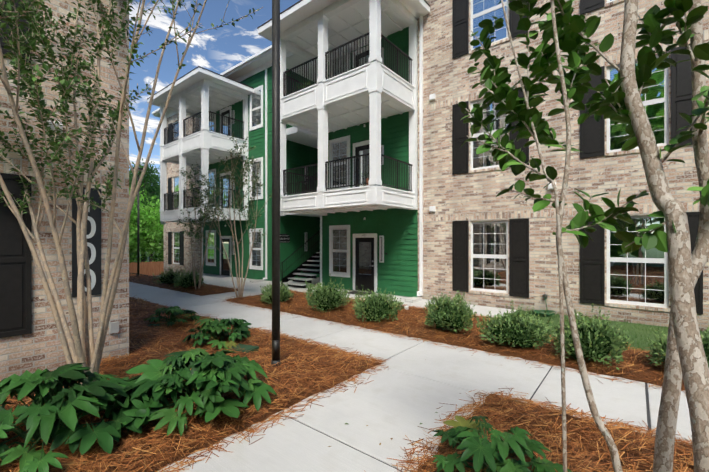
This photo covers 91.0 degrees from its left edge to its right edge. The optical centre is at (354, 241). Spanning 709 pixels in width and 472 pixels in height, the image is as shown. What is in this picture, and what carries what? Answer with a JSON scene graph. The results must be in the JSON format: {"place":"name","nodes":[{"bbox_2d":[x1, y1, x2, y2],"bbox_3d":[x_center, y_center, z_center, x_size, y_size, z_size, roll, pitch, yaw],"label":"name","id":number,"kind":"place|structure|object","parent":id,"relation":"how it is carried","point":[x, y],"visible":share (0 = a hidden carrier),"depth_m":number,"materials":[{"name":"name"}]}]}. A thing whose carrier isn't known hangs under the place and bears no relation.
{"place":"outdoors","nodes":[
{"label":"outdoors","id":0,"kind":"place"},
{"bbox_2d":[129,118,159,163],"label":"cloud","id":1,"kind":"structure","parent":0,"point":[140,129],"depth_m":939.42,"materials":[{"name":"white"}]},
{"bbox_2d":[163,113,201,273],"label":"brick building","id":2,"kind":"structure","parent":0,"point":[178,252],"depth_m":22.52,"materials":[{"name":"beige brick"}]},
{"bbox_2d":[129,275,237,295],"bbox_3d":[-8.257,1.814,15.623,8.996,0.183,1.893,0,0,39],"label":"mulch bed","id":3,"kind":"object","parent":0,"point":[196,291],"depth_m":13.84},
{"bbox_2d":[133,168,142,275],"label":"lamp post","id":4,"kind":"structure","parent":3,"relation":"on","point":[138,258],"depth_m":21.82,"materials":[{"name":"metal"}]},
{"bbox_2d":[152,266,186,283],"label":"shrub","id":5,"kind":"object","parent":3,"relation":"on","point":[168,276],"visible":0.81,"depth_m":14.50,"materials":[{"name":"green plant"}]},
{"bbox_2d":[173,269,205,287],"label":"shrub","id":6,"kind":"object","parent":3,"relation":"on","point":[187,281],"visible":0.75,"depth_m":13.34,"materials":[{"name":"green plant"}]},
{"bbox_2d":[129,4,261,126],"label":"cloud","id":7,"kind":"structure","parent":0,"point":[159,20],"depth_m":789.70,"materials":[{"name":"white"}]},
{"bbox_2d":[163,275,262,289],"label":"sidewalk","id":8,"kind":"structure","parent":0,"point":[227,284],"depth_m":15.33,"materials":[{"name":"concrete"}]},
{"bbox_2d":[129,0,299,185],"label":"sky","id":9,"kind":"structure","parent":0,"point":[230,40],"materials":[{"name":"blue"}]},
{"bbox_2d":[152,45,294,117],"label":"building roof","id":10,"kind":"structure","parent":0,"point":[256,63],"depth_m":17.10,"materials":[{"name":"white"}]},
{"bbox_2d":[204,288,268,299],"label":"sidewalk","id":11,"kind":"structure","parent":0,"point":[250,292],"depth_m":12.45,"materials":[{"name":"concrete"}]},
{"bbox_2d":[202,65,271,280],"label":"green siding wall","id":12,"kind":"structure","parent":0,"point":[259,136],"depth_m":17.51,"materials":[{"name":"green wood"}]},
{"bbox_2d":[227,30,261,60],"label":"cloud","id":13,"kind":"structure","parent":0,"point":[235,57],"depth_m":957.44,"materials":[{"name":"white"}]},
{"bbox_2d":[134,245,463,353],"bbox_3d":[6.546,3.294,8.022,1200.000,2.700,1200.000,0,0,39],"label":"ground","id":14,"kind":"structure","parent":0,"point":[147,260],"depth_m":93.19,"materials":[{"name":"brown soil"}]},
{"bbox_2d":[0,0,128,380],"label":"brick wall","id":15,"kind":"structure","parent":14,"relation":"on","point":[30,341],"depth_m":5.00,"materials":[{"name":"beige brick"}]},
{"bbox_2d":[84,269,95,290],"bbox_3d":[-4.048,0.590,5.271,0.004,0.341,0.219,0,0,39],"label":"number sign digit","id":16,"kind":"object","parent":15,"relation":"attached to","point":[93,278],"visible":0.4,"depth_m":5.32,"materials":[{"name":"white metal"}]},
{"bbox_2d":[86,216,95,237],"bbox_3d":[-4.048,-0.210,5.271,0.004,0.341,0.219,0,0,39],"label":"number sign digit","id":17,"kind":"object","parent":15,"relation":"attached to","point":[93,226],"visible":0.58,"depth_m":5.32,"materials":[{"name":"white metal"}]},
{"bbox_2d":[87,242,95,264],"bbox_3d":[-4.048,0.190,5.271,0.004,0.341,0.219,0,0,39],"label":"number sign digit","id":18,"kind":"object","parent":15,"relation":"attached to","point":[93,253],"visible":0.52,"depth_m":5.32,"materials":[{"name":"white metal"}]},
{"bbox_2d":[0,0,262,384],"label":"crape myrtle","id":19,"kind":"object","parent":14,"relation":"on","point":[82,325],"visible":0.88,"depth_m":4.11,"materials":[{"name":"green plant"}]},
{"bbox_2d":[129,158,159,261],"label":"tree","id":20,"kind":"object","parent":14,"relation":"on","point":[148,174],"visible":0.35,"depth_m":53.47,"materials":[{"name":"green plant"}]},
{"bbox_2d":[129,261,163,275],"bbox_3d":[-15.257,2.931,28.837,0.125,2.630,85.051,0,0,39],"label":"wood fence","id":21,"kind":"object","parent":14,"relation":"on","point":[150,268],"visible":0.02,"depth_m":27.48,"materials":[{"name":"brown wood"}]},
{"bbox_2d":[129,185,163,262],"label":"tree","id":22,"kind":"object","parent":14,"relation":"on","point":[143,230],"visible":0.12,"depth_m":47.69,"materials":[{"name":"green plant"}]},
{"bbox_2d":[135,179,159,261],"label":"tree","id":23,"kind":"object","parent":14,"relation":"on","point":[151,259],"visible":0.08,"depth_m":58.15,"materials":[{"name":"green plant"}]},
{"bbox_2d":[133,194,163,261],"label":"tree","id":24,"kind":"object","parent":14,"relation":"on","point":[159,250],"visible":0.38,"depth_m":48.27,"materials":[{"name":"green plant"}]},
{"bbox_2d":[0,297,387,471],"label":"mulch bed","id":25,"kind":"object","parent":14,"relation":"on","point":[100,452],"depth_m":4.30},
{"bbox_2d":[0,362,153,471],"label":"fatsia","id":26,"kind":"object","parent":25,"relation":"on","point":[43,417],"visible":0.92,"depth_m":3.06,"materials":[{"name":"green plant"}]},
{"bbox_2d":[143,306,201,326],"bbox_3d":[-4.078,1.677,7.825,1.208,0.438,1.063,0,0,-29],"label":"fatsia","id":27,"kind":"object","parent":25,"relation":"on","point":[174,311],"visible":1,"depth_m":7.76,"materials":[{"name":"green plant"}]},
{"bbox_2d":[100,348,276,435],"bbox_3d":[-1.747,1.591,3.945,1.772,0.611,1.813,0,0,39],"label":"fatsia","id":28,"kind":"object","parent":25,"relation":"on","point":[158,377],"visible":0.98,"depth_m":3.65,"materials":[{"name":"green plant"}]},
{"bbox_2d":[181,318,250,349],"bbox_3d":[-2.494,1.654,6.382,1.224,0.485,1.196,0,0,5],"label":"fatsia","id":29,"kind":"object","parent":25,"relation":"on","point":[241,327],"visible":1,"depth_m":6.25,"materials":[{"name":"green plant"}]},
{"bbox_2d":[271,0,280,366],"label":"lamp post","id":30,"kind":"object","parent":25,"relation":"on","point":[275,182],"visible":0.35,"depth_m":5.09,"materials":[{"name":"metal"}]},
{"bbox_2d":[177,168,233,288],"bbox_3d":[-5.778,-0.419,13.127,1.726,4.670,3.440,0,0,-33],"label":"crape myrtle","id":31,"kind":"object","parent":14,"relation":"on","point":[200,218],"visible":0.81,"depth_m":13.24,"materials":[{"name":"green plant"}]},
{"bbox_2d":[109,306,577,352],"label":"site fittings","id":32,"kind":"object","parent":14,"relation":"on","point":[113,327],"visible":0.48,"depth_m":5.85,"materials":[{"name":"grey"}]},
{"bbox_2d":[364,388,693,471],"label":"mulch bed","id":33,"kind":"object","parent":14,"relation":"on","point":[575,413],"depth_m":3.25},
{"bbox_2d":[433,415,571,471],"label":"fatsia","id":34,"kind":"object","parent":33,"relation":"on","point":[484,450],"visible":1,"depth_m":2.62,"materials":[{"name":"green plant"}]},
{"bbox_2d":[458,0,708,471],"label":"crape myrtle","id":35,"kind":"object","parent":33,"relation":"on","point":[685,358],"visible":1,"depth_m":1.72,"materials":[{"name":"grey plant"}]},
{"bbox_2d":[417,0,708,331],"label":"brick building","id":36,"kind":"structure","parent":14,"relation":"on","point":[480,243],"depth_m":9.36,"materials":[{"name":"beige brick"}]},
{"bbox_2d":[147,66,253,223],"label":"balcony","id":37,"kind":"structure","parent":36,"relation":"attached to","point":[202,94],"depth_m":17.28,"materials":[{"name":"grey"}]},
{"bbox_2d":[280,68,319,280],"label":"wall","id":38,"kind":"structure","parent":36,"relation":"attached to","point":[296,232],"depth_m":17.26,"materials":[{"name":"green"}]},
{"bbox_2d":[280,55,319,287],"bbox_3d":[-1.446,-3.256,16.711,2.850,10.570,5.400,0,0,39],"label":"building breezeway","id":39,"kind":"object","parent":36,"relation":"in","point":[300,136],"visible":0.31,"depth_m":15.72,"materials":[{"name":"white"}]},
{"bbox_2d":[257,0,430,215],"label":"balcony","id":40,"kind":"structure","parent":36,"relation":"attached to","point":[373,91],"depth_m":11.20,"materials":[{"name":"grey"}]},
{"bbox_2d":[158,366,486,471],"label":"sidewalk","id":41,"kind":"structure","parent":0,"point":[386,405],"depth_m":3.49,"materials":[{"name":"concrete"}]},
{"bbox_2d":[179,273,515,316],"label":"sidewalk","id":42,"kind":"structure","parent":0,"point":[484,310],"depth_m":12.00,"materials":[{"name":"concrete"}]},
{"bbox_2d":[250,279,421,302],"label":"splash blocks","id":43,"kind":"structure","parent":42,"relation":"on","point":[413,299],"depth_m":11.14,"materials":[{"name":"concrete"}]},
{"bbox_2d":[348,291,370,294],"bbox_3d":[0.158,1.899,12.734,0.860,0.020,0.560,0,0,39],"label":"door mat","id":44,"kind":"object","parent":42,"relation":"on","point":[353,292],"depth_m":12.65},
{"bbox_2d":[320,19,417,296],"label":"green siding wall","id":45,"kind":"structure","parent":0,"point":[373,250],"depth_m":12.79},
{"bbox_2d":[129,282,647,433],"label":"sidewalk","id":46,"kind":"structure","parent":0,"point":[478,371],"depth_m":5.43,"materials":[{"name":"concrete"}]},
{"bbox_2d":[283,339,530,446],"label":"leaf litter","id":47,"kind":"object","parent":46,"relation":"on","point":[392,438],"visible":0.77,"depth_m":3.63,"materials":[{"name":"brown plant"}]},
{"bbox_2d":[224,289,685,393],"bbox_3d":[6.893,1.814,3.994,26.603,0.201,3.537,0,0,39],"label":"mulch bed","id":48,"kind":"object","parent":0,"point":[633,373],"depth_m":6.65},
{"bbox_2d":[180,133,281,297],"bbox_3d":[-4.101,-0.777,11.435,3.513,5.384,1.969,0,0,-6],"label":"crape myrtle","id":49,"kind":"object","parent":48,"relation":"on","point":[239,200],"visible":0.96,"depth_m":11.38,"materials":[{"name":"green plant"}]},
{"bbox_2d":[259,282,293,303],"bbox_3d":[-2.348,1.494,10.369,0.900,0.615,1.189,0,0,39],"label":"shrub","id":50,"kind":"object","parent":48,"relation":"in","point":[285,294],"visible":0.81,"depth_m":10.27,"materials":[{"name":"green plant"}]},
{"bbox_2d":[303,273,350,312],"bbox_3d":[-0.759,1.330,9.266,1.084,0.953,1.324,0,0,-29],"label":"shrub","id":51,"kind":"object","parent":48,"relation":"on","point":[324,298],"visible":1,"depth_m":9.03,"materials":[{"name":"green plant"}]},
{"bbox_2d":[351,286,403,321],"bbox_3d":[0.512,1.430,8.145,1.200,0.765,1.263,0,0,-16],"label":"shrub","id":52,"kind":"object","parent":48,"relation":"in","point":[376,308],"visible":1,"depth_m":7.91,"materials":[{"name":"green plant"}]},
{"bbox_2d":[423,290,476,333],"bbox_3d":[1.930,1.391,7.243,1.268,0.769,1.268,0,0,39],"label":"shrub","id":53,"kind":"object","parent":48,"relation":"in","point":[448,313],"visible":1,"depth_m":6.97,"materials":[{"name":"green plant"}]},
{"bbox_2d":[474,300,554,348],"bbox_3d":[2.830,1.427,6.209,1.267,0.761,1.081,0,0,39],"label":"shrub","id":54,"kind":"object","parent":48,"relation":"in","point":[525,331],"visible":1,"depth_m":6.01,"materials":[{"name":"green plant"}]},
{"bbox_2d":[548,303,634,369],"bbox_3d":[3.659,1.382,5.402,1.098,0.829,1.085,0,0,39],"label":"shrub","id":55,"kind":"object","parent":48,"relation":"in","point":[596,339],"visible":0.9,"depth_m":5.17,"materials":[{"name":"green plant"}]},
{"bbox_2d":[645,323,708,366],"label":"shrub","id":56,"kind":"object","parent":48,"relation":"in","point":[660,349],"visible":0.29,"depth_m":4.93,"materials":[{"name":"green plant"}]},
{"bbox_2d":[511,310,708,351],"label":"lawn strip","id":57,"kind":"object","parent":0,"point":[639,334],"visible":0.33,"depth_m":7.42,"materials":[{"name":"green plant"}]},
{"bbox_2d":[533,297,555,316],"bbox_3d":[4.816,1.688,8.891,0.548,0.445,0.555,0,0,-13],"label":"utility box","id":58,"kind":"object","parent":57,"relation":"on","point":[549,313],"visible":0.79,"depth_m":8.86,"materials":[{"name":"green"}]},
{"bbox_2d":[647,383,692,447],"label":"sidewalk","id":59,"kind":"structure","parent":0,"point":[683,426],"depth_m":3.85,"materials":[{"name":"concrete"}]},
{"bbox_2d":[645,383,651,435],"bbox_3d":[3.402,1.961,4.038,0.025,0.096,1.750,0,0,39],"label":"pavement joint","id":60,"kind":"object","parent":59,"relation":"on","point":[648,410],"visible":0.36,"depth_m":4.00,"materials":[{"name":"concrete"}]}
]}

